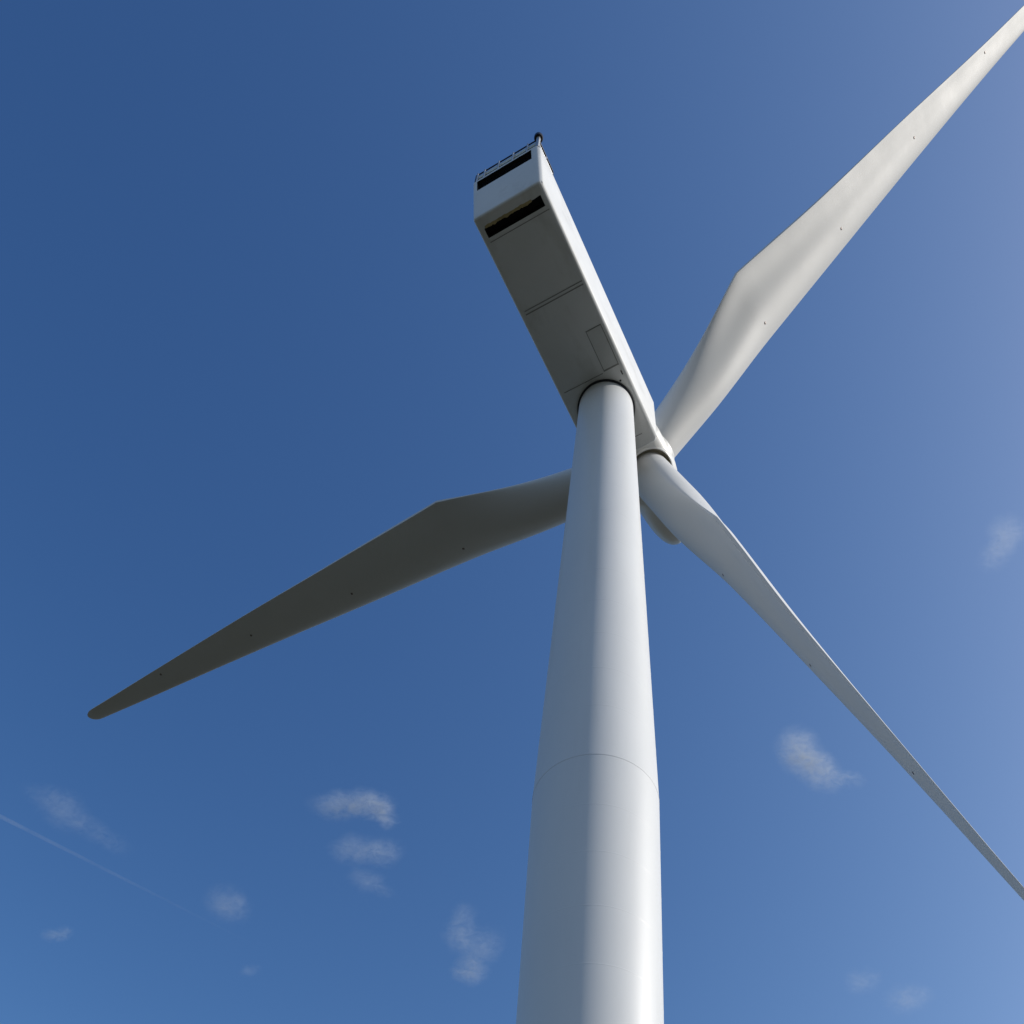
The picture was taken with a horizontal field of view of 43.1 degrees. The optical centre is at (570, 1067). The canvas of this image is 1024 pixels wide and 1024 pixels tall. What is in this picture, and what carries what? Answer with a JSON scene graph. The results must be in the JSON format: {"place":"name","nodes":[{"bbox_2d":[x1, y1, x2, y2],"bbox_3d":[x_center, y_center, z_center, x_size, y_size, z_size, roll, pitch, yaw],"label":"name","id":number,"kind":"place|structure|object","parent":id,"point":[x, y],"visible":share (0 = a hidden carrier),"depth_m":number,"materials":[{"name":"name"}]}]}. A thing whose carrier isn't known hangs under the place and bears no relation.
{"place":"outdoors","nodes":[
{"label":"outdoors","id":0,"kind":"place"},
{"bbox_2d":[0,0,1023,1023],"label":"sky","id":1,"kind":"structure","parent":0,"point":[258,319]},
{"bbox_2d":[87,5,1023,1023],"bbox_3d":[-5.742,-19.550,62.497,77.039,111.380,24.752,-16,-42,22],"label":"wind turbine","id":2,"kind":"object","parent":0,"point":[591,951],"visible":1,"depth_m":62.96,"materials":[{"name":"paint"}]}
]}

